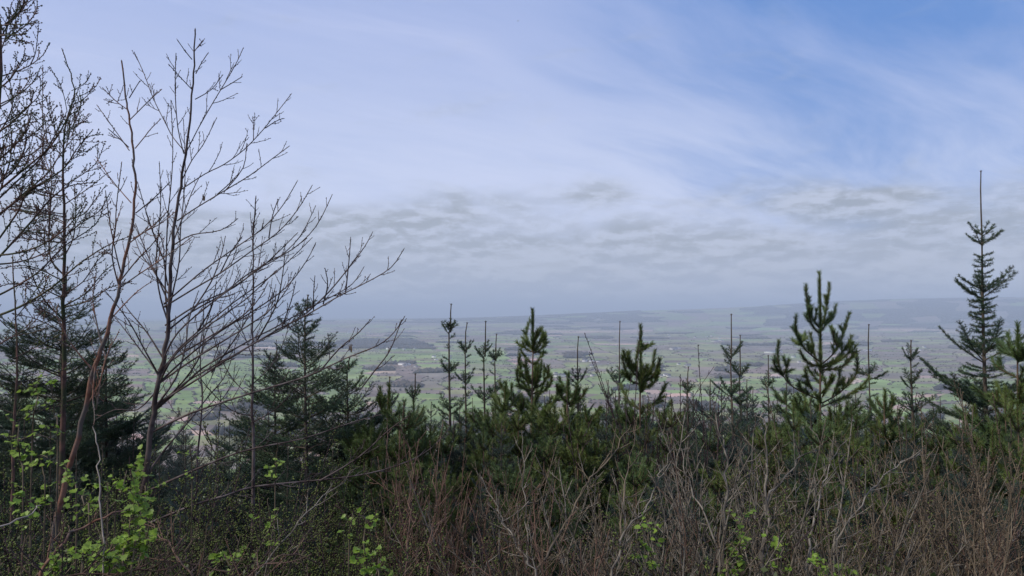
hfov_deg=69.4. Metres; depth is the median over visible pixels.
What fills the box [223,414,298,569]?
spruce tree
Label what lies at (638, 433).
pine tree
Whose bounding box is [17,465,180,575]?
budding shrub
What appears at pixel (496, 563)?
budding shrub
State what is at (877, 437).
spruce tree
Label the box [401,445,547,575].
leafless shrub
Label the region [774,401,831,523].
spruce tree
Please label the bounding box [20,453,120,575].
spruce tree
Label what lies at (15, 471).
spruce tree
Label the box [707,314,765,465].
spruce tree
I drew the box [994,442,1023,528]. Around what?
pine tree
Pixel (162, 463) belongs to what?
spruce tree
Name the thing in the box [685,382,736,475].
spruce tree
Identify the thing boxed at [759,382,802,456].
spruce tree
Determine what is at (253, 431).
birch tree
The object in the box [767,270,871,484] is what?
pine tree
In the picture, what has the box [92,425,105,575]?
dead stick
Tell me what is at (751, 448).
spruce tree
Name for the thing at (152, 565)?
leafless shrub
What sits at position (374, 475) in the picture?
spruce tree
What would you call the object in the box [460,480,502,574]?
spruce tree
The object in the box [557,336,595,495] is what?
spruce tree
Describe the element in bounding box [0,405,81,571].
spruce tree
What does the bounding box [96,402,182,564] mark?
spruce tree
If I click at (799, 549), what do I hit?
leafless sapling
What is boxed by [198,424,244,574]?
spruce tree
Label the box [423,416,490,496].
pine tree
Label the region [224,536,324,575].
dead branch
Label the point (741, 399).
spruce tree
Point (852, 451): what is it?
pine tree
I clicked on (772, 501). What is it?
pine tree
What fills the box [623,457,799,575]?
budding shrub
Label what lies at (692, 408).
spruce tree
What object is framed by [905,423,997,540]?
spruce tree
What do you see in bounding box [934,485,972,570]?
spruce tree
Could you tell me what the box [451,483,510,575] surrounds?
spruce tree
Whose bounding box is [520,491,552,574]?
spruce tree
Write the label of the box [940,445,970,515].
spruce tree
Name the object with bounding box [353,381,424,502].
pine tree
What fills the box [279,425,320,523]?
spruce tree
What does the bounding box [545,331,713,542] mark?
leafless sapling
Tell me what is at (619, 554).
leafless sapling
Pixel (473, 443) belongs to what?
spruce tree
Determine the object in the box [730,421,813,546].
pine tree
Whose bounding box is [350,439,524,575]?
leafless shrub
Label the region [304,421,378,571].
pine tree
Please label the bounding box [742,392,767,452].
spruce tree
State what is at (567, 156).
sky
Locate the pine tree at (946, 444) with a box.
[915,425,968,497]
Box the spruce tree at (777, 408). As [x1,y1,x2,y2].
[760,400,791,458]
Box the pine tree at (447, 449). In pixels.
[424,428,472,524]
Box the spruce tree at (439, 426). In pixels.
[434,412,448,464]
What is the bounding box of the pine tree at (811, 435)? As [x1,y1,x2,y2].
[767,411,871,564]
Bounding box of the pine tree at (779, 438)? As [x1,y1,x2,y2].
[734,421,806,525]
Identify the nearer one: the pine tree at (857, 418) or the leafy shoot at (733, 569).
the leafy shoot at (733, 569)
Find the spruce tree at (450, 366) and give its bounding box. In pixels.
[432,304,475,502]
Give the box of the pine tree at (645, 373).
[587,322,680,503]
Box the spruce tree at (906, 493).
[870,492,935,575]
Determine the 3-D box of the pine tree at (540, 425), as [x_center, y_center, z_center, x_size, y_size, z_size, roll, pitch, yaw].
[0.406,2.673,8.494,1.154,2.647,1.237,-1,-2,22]
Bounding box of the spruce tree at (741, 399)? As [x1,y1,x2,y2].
[723,335,765,456]
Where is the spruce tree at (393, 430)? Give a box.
[378,376,400,451]
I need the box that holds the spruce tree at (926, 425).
[898,413,946,502]
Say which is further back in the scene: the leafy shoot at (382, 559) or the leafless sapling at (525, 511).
the leafless sapling at (525, 511)
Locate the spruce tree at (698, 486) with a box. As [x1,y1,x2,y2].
[668,472,734,555]
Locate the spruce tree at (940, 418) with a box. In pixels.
[925,400,958,455]
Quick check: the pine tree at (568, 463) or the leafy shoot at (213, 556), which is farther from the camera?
the pine tree at (568, 463)
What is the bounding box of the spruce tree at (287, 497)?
[256,446,324,575]
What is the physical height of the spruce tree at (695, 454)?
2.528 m
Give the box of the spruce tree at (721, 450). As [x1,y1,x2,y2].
[692,410,772,517]
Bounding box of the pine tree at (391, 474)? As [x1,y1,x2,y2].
[359,460,426,575]
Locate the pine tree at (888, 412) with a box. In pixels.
[860,387,929,497]
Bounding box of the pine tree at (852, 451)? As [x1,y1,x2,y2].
[815,428,886,573]
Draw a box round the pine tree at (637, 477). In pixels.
[584,452,678,575]
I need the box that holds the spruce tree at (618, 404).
[602,392,623,439]
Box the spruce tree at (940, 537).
[910,494,954,575]
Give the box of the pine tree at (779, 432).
[756,411,787,457]
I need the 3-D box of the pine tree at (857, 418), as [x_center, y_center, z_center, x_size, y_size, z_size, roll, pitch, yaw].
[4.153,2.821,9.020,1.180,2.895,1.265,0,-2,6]
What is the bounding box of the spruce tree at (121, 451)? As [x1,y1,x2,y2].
[109,419,178,524]
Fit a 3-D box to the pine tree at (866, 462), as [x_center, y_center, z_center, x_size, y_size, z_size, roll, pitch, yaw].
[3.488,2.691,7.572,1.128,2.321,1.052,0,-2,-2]
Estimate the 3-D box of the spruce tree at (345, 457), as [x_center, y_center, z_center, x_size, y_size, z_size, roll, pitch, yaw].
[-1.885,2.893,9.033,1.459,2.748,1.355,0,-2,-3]
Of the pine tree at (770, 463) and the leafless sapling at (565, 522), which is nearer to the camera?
the leafless sapling at (565, 522)
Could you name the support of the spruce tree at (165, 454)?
on the ground
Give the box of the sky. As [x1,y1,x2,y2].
[0,0,1023,316]
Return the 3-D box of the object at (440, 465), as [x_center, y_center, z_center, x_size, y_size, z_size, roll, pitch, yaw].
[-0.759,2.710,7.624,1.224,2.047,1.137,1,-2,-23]
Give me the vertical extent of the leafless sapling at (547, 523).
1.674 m
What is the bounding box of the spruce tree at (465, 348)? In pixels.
[444,323,482,477]
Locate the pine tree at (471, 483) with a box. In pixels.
[454,445,494,548]
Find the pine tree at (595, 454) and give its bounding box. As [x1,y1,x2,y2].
[562,431,617,557]
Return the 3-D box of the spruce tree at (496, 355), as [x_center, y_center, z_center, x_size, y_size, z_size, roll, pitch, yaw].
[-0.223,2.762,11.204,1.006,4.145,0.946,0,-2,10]
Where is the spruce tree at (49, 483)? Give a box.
[4,446,93,575]
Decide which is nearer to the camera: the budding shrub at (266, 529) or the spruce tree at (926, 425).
the budding shrub at (266, 529)
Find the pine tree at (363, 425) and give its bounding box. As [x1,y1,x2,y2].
[318,411,389,532]
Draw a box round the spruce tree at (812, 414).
[792,390,837,488]
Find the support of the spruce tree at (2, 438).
on the ground
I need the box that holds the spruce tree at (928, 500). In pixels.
[900,465,939,571]
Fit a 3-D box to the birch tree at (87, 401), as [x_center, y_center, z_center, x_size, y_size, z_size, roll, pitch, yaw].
[-2.380,0.667,4.522,1.057,4.180,0.488,-1,-2,21]
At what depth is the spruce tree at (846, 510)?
5.96 m
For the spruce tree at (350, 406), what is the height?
3.456 m
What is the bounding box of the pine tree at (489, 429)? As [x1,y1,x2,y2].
[454,405,541,531]
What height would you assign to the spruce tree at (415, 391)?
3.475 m
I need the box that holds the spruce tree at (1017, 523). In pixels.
[997,487,1023,571]
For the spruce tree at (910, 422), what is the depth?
13.07 m
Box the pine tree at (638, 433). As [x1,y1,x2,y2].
[632,419,675,495]
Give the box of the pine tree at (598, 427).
[571,412,622,540]
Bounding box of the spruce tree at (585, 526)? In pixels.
[547,466,597,575]
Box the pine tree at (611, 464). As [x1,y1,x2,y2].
[590,428,645,569]
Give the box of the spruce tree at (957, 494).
[919,455,1023,575]
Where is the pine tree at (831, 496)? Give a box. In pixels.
[779,455,852,574]
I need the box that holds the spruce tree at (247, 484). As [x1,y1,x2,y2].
[217,447,284,573]
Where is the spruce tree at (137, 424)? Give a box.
[38,332,182,539]
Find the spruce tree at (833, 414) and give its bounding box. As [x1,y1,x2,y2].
[821,397,844,461]
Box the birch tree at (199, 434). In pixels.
[161,300,239,558]
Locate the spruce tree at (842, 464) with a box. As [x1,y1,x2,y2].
[807,431,916,574]
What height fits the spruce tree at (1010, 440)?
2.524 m
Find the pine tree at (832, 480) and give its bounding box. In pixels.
[807,454,868,543]
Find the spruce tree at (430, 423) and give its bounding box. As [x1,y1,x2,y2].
[419,401,447,460]
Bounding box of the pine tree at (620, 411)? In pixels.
[600,402,656,470]
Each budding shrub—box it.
[0,445,156,575]
[0,458,182,575]
[0,502,291,575]
[2,449,189,575]
[5,474,220,575]
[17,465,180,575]
[23,482,215,575]
[27,541,158,575]
[66,505,313,575]
[89,481,241,575]
[94,500,326,575]
[96,470,250,575]
[98,391,372,575]
[100,510,277,574]
[164,402,428,575]
[205,440,432,575]
[228,448,412,575]
[236,476,427,575]
[271,505,437,575]
[336,543,436,575]
[345,522,504,575]
[353,516,602,575]
[595,465,786,575]
[598,486,833,575]
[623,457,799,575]
[741,449,976,575]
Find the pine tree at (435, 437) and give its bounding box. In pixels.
[380,424,469,535]
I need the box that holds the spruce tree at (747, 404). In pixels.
[724,383,771,457]
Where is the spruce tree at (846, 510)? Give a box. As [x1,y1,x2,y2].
[811,459,910,575]
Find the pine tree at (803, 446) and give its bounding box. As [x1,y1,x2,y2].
[773,418,816,519]
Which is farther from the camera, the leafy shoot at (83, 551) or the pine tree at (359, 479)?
the pine tree at (359, 479)
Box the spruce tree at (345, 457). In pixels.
[317,413,358,542]
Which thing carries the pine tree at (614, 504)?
on the ground
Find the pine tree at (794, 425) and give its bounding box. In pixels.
[778,402,814,479]
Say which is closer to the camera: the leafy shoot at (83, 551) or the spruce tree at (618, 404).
the leafy shoot at (83, 551)
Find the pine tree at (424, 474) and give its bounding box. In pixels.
[362,453,456,575]
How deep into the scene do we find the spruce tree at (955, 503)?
6.01 m
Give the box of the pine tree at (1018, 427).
[979,399,1023,509]
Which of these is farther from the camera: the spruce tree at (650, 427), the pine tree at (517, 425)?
the spruce tree at (650, 427)
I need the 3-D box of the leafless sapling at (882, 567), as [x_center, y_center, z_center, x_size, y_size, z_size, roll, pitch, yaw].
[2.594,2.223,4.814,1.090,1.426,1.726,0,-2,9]
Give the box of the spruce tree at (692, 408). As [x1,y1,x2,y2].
[677,391,711,458]
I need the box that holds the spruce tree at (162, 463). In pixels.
[134,414,171,497]
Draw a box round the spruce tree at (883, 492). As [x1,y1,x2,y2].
[862,479,916,573]
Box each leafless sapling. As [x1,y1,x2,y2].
[385,469,639,575]
[394,446,420,575]
[407,437,453,575]
[446,485,708,575]
[475,469,546,575]
[504,425,635,575]
[505,431,533,575]
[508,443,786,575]
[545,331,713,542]
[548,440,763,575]
[560,452,871,575]
[584,333,701,559]
[586,441,687,575]
[589,354,704,519]
[595,502,932,575]
[598,417,644,575]
[629,395,918,575]
[646,498,946,575]
[646,543,858,575]
[669,434,742,575]
[680,345,770,554]
[685,414,970,575]
[687,454,1023,575]
[703,400,751,573]
[745,409,789,575]
[749,444,821,575]
[769,435,850,575]
[799,443,938,575]
[805,536,928,575]
[834,524,1018,575]
[902,422,962,575]
[905,517,1023,575]
[951,447,1006,575]
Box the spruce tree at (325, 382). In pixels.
[217,295,376,575]
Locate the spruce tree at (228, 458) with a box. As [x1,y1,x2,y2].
[204,423,249,542]
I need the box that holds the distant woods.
[0,297,1023,438]
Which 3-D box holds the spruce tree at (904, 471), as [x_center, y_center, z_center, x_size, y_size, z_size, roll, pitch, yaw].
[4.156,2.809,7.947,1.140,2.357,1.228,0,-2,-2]
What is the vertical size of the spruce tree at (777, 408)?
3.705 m
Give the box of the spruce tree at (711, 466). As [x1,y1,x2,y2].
[694,413,735,529]
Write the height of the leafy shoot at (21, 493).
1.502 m
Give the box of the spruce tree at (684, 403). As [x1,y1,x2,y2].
[677,394,700,434]
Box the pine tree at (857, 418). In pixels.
[825,402,893,476]
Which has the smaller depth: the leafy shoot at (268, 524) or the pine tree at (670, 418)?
the leafy shoot at (268, 524)
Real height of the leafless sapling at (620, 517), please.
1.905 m
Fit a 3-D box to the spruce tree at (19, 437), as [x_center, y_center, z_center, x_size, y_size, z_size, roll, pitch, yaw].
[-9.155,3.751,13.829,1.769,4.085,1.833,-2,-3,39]
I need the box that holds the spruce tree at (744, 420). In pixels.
[730,389,760,474]
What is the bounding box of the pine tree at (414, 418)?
[357,399,464,538]
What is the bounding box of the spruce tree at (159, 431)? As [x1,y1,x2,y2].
[136,406,172,511]
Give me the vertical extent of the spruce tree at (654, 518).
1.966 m
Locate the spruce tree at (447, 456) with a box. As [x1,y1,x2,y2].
[440,426,467,501]
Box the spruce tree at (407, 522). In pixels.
[386,485,439,569]
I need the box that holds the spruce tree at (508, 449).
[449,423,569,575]
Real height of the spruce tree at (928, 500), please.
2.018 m
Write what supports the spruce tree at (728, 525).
on the ground
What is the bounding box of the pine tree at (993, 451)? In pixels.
[947,427,1023,525]
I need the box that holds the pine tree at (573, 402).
[519,369,619,542]
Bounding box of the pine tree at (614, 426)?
[592,418,634,511]
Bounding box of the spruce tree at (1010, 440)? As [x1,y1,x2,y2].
[977,419,1023,539]
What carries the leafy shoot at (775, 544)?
on the ground
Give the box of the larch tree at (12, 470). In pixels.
[0,255,77,573]
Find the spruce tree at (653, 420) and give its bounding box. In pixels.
[638,400,666,451]
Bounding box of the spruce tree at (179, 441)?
[156,421,217,520]
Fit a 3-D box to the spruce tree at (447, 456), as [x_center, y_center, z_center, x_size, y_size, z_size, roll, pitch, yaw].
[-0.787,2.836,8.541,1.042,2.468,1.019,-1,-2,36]
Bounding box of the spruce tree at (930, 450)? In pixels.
[903,425,952,511]
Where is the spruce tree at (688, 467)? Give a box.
[652,409,721,571]
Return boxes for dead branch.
[0,505,40,526]
[4,497,129,575]
[26,536,255,575]
[132,510,210,575]
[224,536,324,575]
[241,466,359,575]
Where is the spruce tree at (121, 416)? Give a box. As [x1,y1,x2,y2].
[100,412,156,495]
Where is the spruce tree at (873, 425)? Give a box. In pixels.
[859,402,910,472]
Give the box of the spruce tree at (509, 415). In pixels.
[508,402,515,419]
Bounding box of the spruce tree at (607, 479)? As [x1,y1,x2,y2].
[552,403,646,572]
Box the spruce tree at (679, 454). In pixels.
[644,429,716,553]
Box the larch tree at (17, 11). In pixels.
[0,0,133,344]
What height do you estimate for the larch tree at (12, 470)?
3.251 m
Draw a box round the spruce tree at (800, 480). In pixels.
[775,449,817,527]
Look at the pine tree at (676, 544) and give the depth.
5.74 m
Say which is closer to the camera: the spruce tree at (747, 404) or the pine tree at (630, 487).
the pine tree at (630, 487)
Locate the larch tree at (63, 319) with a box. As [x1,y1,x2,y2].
[0,48,134,565]
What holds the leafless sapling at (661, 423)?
on the ground
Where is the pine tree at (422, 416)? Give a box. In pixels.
[389,399,446,476]
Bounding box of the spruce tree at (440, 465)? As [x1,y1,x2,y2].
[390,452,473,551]
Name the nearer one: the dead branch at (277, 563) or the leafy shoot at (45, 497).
the dead branch at (277, 563)
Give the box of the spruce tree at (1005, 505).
[995,474,1023,549]
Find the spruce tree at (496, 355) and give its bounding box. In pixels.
[477,333,507,450]
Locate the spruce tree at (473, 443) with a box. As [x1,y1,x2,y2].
[454,413,489,496]
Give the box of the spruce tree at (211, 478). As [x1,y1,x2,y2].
[174,447,247,574]
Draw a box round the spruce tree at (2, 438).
[0,391,72,575]
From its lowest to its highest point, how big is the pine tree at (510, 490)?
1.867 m
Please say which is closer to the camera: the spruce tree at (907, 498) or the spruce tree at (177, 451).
the spruce tree at (907, 498)
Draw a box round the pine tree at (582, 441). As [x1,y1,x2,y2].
[552,419,613,568]
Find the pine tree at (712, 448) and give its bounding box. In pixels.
[680,425,740,523]
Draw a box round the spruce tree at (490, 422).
[479,401,512,449]
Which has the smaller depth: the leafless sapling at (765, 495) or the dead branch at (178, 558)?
the dead branch at (178, 558)
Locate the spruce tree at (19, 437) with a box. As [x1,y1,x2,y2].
[0,393,53,499]
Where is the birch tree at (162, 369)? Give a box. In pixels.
[95,29,449,571]
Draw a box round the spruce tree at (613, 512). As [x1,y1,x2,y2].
[597,485,623,566]
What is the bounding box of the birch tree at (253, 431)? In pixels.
[191,196,300,575]
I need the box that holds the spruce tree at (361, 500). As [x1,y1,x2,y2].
[344,472,387,571]
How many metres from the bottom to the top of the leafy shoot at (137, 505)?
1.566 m
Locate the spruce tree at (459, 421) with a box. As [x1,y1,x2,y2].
[451,409,480,501]
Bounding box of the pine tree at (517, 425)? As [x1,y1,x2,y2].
[494,402,545,523]
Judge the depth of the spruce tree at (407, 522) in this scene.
6.81 m
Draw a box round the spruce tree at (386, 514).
[371,479,395,561]
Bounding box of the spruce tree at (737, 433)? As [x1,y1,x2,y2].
[702,399,779,491]
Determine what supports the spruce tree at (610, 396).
on the ground
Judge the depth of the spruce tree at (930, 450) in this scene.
8.65 m
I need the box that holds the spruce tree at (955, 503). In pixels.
[930,474,1003,575]
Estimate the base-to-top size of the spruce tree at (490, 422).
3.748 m
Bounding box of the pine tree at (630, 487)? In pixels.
[609,445,661,575]
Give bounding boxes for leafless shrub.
[0,495,216,575]
[59,483,420,575]
[336,401,504,575]
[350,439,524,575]
[352,437,547,575]
[393,444,594,575]
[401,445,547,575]
[442,477,610,575]
[449,472,764,575]
[559,452,718,575]
[726,382,1023,575]
[765,433,1023,575]
[773,469,943,575]
[805,457,1023,575]
[814,475,968,575]
[858,490,1022,575]
[875,471,1023,575]
[905,380,1023,575]
[931,471,1023,575]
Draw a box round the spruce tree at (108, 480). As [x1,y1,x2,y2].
[77,446,120,571]
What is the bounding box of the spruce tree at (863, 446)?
[848,426,887,491]
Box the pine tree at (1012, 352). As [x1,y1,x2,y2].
[950,320,1023,519]
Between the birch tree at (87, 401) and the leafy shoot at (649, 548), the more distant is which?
the birch tree at (87, 401)
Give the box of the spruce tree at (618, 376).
[606,321,638,468]
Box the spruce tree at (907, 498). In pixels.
[872,424,942,572]
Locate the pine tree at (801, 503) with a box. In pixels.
[761,483,818,575]
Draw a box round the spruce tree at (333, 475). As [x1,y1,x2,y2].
[311,439,356,571]
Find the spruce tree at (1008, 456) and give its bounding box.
[947,414,1023,526]
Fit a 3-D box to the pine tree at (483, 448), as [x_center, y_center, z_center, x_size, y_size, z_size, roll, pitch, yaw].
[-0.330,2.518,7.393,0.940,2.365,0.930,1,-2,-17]
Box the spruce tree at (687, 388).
[679,366,705,473]
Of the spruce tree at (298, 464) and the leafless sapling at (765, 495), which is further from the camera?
the spruce tree at (298, 464)
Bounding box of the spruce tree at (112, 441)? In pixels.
[69,400,126,573]
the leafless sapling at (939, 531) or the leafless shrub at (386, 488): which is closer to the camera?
the leafless sapling at (939, 531)
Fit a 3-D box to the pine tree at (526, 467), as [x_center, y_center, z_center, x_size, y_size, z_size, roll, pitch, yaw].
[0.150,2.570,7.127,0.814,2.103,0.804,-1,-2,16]
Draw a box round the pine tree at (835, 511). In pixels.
[805,474,862,569]
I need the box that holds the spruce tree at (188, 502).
[149,467,234,575]
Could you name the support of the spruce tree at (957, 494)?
on the ground
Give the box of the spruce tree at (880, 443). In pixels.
[866,428,893,506]
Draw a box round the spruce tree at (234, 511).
[200,454,271,575]
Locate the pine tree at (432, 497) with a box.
[391,472,474,575]
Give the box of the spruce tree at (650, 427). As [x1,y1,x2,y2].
[628,395,666,461]
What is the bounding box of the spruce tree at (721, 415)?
[701,387,739,453]
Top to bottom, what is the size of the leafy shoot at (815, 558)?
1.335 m
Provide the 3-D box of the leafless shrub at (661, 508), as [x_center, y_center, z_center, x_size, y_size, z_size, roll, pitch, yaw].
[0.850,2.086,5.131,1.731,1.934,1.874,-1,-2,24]
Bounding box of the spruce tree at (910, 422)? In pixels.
[896,393,935,470]
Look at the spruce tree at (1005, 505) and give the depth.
6.59 m
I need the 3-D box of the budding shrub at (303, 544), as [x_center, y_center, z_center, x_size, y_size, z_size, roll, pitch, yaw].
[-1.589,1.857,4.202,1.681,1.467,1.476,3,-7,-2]
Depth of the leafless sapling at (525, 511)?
4.17 m
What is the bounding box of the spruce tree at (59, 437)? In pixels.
[30,393,112,478]
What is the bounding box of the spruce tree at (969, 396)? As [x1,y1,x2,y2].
[899,171,1023,492]
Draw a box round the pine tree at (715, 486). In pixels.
[687,460,759,575]
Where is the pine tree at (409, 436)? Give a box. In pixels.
[378,420,435,516]
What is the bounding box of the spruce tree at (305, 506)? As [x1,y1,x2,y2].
[266,471,344,575]
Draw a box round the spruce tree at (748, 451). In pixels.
[722,426,775,554]
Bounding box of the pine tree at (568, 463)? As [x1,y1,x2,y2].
[549,431,589,544]
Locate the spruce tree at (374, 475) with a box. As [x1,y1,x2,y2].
[338,432,398,554]
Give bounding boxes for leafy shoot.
[0,414,38,575]
[9,490,39,574]
[16,372,46,571]
[22,447,56,574]
[37,379,62,554]
[38,552,80,575]
[49,460,88,575]
[65,483,98,575]
[67,537,97,575]
[82,541,125,573]
[94,464,144,575]
[110,470,153,575]
[116,519,157,575]
[127,444,165,575]
[176,445,200,574]
[207,545,256,575]
[249,498,277,572]
[264,439,284,574]
[337,513,354,575]
[349,508,380,575]
[364,544,392,575]
[631,512,664,575]
[705,557,742,575]
[725,509,756,575]
[762,533,791,575]
[806,550,835,575]
[830,561,858,575]
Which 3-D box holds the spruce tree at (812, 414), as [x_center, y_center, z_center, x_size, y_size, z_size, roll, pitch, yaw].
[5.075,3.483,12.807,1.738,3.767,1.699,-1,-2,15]
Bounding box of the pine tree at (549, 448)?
[514,430,596,565]
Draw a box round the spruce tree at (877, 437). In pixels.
[870,419,894,463]
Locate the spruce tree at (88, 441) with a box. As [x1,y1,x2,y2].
[0,266,172,573]
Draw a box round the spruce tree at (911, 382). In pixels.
[888,340,951,471]
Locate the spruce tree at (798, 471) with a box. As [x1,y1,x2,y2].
[762,431,846,568]
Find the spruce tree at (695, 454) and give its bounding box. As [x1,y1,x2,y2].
[684,419,723,496]
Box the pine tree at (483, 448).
[452,421,507,574]
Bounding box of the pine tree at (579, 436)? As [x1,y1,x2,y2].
[548,414,611,574]
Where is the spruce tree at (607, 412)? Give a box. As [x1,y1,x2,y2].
[599,391,623,448]
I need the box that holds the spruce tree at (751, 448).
[732,413,772,546]
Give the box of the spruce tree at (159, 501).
[147,452,186,564]
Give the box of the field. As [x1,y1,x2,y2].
[0,297,1023,509]
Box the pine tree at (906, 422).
[884,414,930,506]
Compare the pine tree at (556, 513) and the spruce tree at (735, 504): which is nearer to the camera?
the pine tree at (556, 513)
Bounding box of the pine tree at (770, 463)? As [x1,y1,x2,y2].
[747,445,791,545]
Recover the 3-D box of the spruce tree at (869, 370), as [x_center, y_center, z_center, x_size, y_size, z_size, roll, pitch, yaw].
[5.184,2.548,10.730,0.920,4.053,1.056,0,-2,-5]
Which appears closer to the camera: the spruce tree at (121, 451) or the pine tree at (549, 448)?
the pine tree at (549, 448)
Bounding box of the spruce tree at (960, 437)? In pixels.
[939,413,969,485]
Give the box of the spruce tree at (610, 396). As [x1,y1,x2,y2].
[587,380,627,470]
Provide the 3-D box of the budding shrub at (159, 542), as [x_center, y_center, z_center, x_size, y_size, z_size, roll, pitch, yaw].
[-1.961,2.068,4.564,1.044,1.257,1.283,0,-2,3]
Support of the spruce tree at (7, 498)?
on the ground
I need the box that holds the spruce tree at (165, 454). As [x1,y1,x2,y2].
[141,410,184,542]
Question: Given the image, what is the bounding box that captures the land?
[3,310,958,324]
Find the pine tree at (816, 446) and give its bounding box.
[803,431,840,514]
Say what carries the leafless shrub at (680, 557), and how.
on the ground
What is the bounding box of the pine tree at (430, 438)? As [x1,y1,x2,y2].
[406,425,456,559]
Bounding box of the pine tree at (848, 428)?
[820,412,859,485]
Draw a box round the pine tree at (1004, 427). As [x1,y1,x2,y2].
[977,386,1023,501]
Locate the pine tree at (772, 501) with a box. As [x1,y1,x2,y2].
[721,465,788,575]
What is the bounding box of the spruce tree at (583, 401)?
[560,395,597,486]
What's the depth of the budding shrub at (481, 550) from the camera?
4.20 m
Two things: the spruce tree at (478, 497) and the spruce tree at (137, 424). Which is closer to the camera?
the spruce tree at (478, 497)
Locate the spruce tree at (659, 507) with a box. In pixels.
[645,471,690,571]
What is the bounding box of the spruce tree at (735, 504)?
[700,461,770,574]
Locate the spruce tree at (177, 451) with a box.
[160,420,201,495]
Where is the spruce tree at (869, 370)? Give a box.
[852,324,888,477]
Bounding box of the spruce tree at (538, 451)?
[521,419,564,506]
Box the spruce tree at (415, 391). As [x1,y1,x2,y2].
[395,373,422,463]
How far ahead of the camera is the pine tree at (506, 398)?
9.20 m
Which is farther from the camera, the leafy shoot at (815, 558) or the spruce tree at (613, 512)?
the spruce tree at (613, 512)
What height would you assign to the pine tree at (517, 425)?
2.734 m
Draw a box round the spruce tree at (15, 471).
[0,396,40,555]
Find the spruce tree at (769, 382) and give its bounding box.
[760,355,789,460]
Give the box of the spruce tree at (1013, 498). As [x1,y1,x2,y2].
[983,477,1023,573]
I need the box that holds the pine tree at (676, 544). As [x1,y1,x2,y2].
[657,499,704,575]
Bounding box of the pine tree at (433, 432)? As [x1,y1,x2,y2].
[410,414,439,497]
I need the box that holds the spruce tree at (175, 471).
[152,429,225,554]
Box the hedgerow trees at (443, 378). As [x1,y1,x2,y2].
[0,298,1023,435]
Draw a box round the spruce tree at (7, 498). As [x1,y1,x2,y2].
[0,414,55,575]
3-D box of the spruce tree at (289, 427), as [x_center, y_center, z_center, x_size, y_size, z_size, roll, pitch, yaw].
[-2.984,2.545,9.345,1.766,3.586,1.849,0,-2,-6]
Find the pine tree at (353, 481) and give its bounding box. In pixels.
[320,431,397,574]
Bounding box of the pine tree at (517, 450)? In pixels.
[494,428,540,494]
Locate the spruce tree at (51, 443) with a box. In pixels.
[38,410,90,503]
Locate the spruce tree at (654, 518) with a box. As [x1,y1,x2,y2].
[598,455,713,575]
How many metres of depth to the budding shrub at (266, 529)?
4.42 m
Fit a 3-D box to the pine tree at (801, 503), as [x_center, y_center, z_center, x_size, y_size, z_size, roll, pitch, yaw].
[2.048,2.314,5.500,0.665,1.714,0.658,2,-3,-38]
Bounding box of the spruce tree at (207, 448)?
[188,426,240,533]
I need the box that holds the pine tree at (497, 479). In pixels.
[463,458,551,575]
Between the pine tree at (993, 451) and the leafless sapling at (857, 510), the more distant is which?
the pine tree at (993, 451)
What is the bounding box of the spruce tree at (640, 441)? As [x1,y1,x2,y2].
[628,426,676,509]
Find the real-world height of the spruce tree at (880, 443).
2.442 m
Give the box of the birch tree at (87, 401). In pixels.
[49,60,192,570]
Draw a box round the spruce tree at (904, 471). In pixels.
[890,439,930,541]
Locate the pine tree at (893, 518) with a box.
[848,462,934,575]
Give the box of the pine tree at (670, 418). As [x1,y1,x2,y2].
[629,398,722,550]
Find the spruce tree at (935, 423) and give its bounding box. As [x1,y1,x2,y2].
[904,408,953,465]
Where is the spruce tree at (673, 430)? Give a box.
[656,423,686,497]
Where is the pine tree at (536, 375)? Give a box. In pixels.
[485,307,581,485]
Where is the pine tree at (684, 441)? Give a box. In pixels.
[667,412,708,490]
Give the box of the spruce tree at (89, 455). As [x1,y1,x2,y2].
[51,422,117,496]
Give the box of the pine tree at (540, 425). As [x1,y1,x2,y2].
[515,405,585,558]
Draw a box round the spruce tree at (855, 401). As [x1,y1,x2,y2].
[836,394,878,455]
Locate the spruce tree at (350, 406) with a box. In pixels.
[285,358,407,534]
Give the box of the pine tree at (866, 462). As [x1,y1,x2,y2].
[825,437,905,539]
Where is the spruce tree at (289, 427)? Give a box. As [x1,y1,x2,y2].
[193,348,344,571]
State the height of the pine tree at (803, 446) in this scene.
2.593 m
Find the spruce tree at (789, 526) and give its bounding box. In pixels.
[764,478,812,574]
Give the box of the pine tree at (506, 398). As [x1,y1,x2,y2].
[452,380,562,492]
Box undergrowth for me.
[0,506,1011,575]
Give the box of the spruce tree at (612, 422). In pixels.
[580,408,654,501]
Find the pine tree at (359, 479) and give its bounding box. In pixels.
[313,428,408,575]
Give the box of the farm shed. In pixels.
[553,373,567,376]
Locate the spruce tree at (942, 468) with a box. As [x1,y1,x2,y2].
[911,430,966,513]
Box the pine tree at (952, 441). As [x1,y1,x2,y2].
[930,416,992,524]
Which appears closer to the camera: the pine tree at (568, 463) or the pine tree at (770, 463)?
the pine tree at (770, 463)
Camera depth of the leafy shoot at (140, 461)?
3.58 m
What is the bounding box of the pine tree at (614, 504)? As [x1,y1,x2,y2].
[600,484,653,574]
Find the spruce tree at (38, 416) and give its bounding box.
[26,386,56,476]
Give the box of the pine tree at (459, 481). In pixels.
[421,467,479,575]
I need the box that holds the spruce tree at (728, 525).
[687,492,749,575]
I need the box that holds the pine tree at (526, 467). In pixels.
[493,444,552,572]
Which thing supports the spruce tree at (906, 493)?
on the ground
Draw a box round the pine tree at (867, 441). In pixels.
[849,428,884,503]
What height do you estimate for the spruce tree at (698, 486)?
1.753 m
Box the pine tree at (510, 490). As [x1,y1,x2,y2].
[470,464,558,575]
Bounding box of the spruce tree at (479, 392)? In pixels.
[465,321,495,446]
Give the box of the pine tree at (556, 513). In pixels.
[532,464,597,575]
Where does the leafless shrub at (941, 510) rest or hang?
on the ground

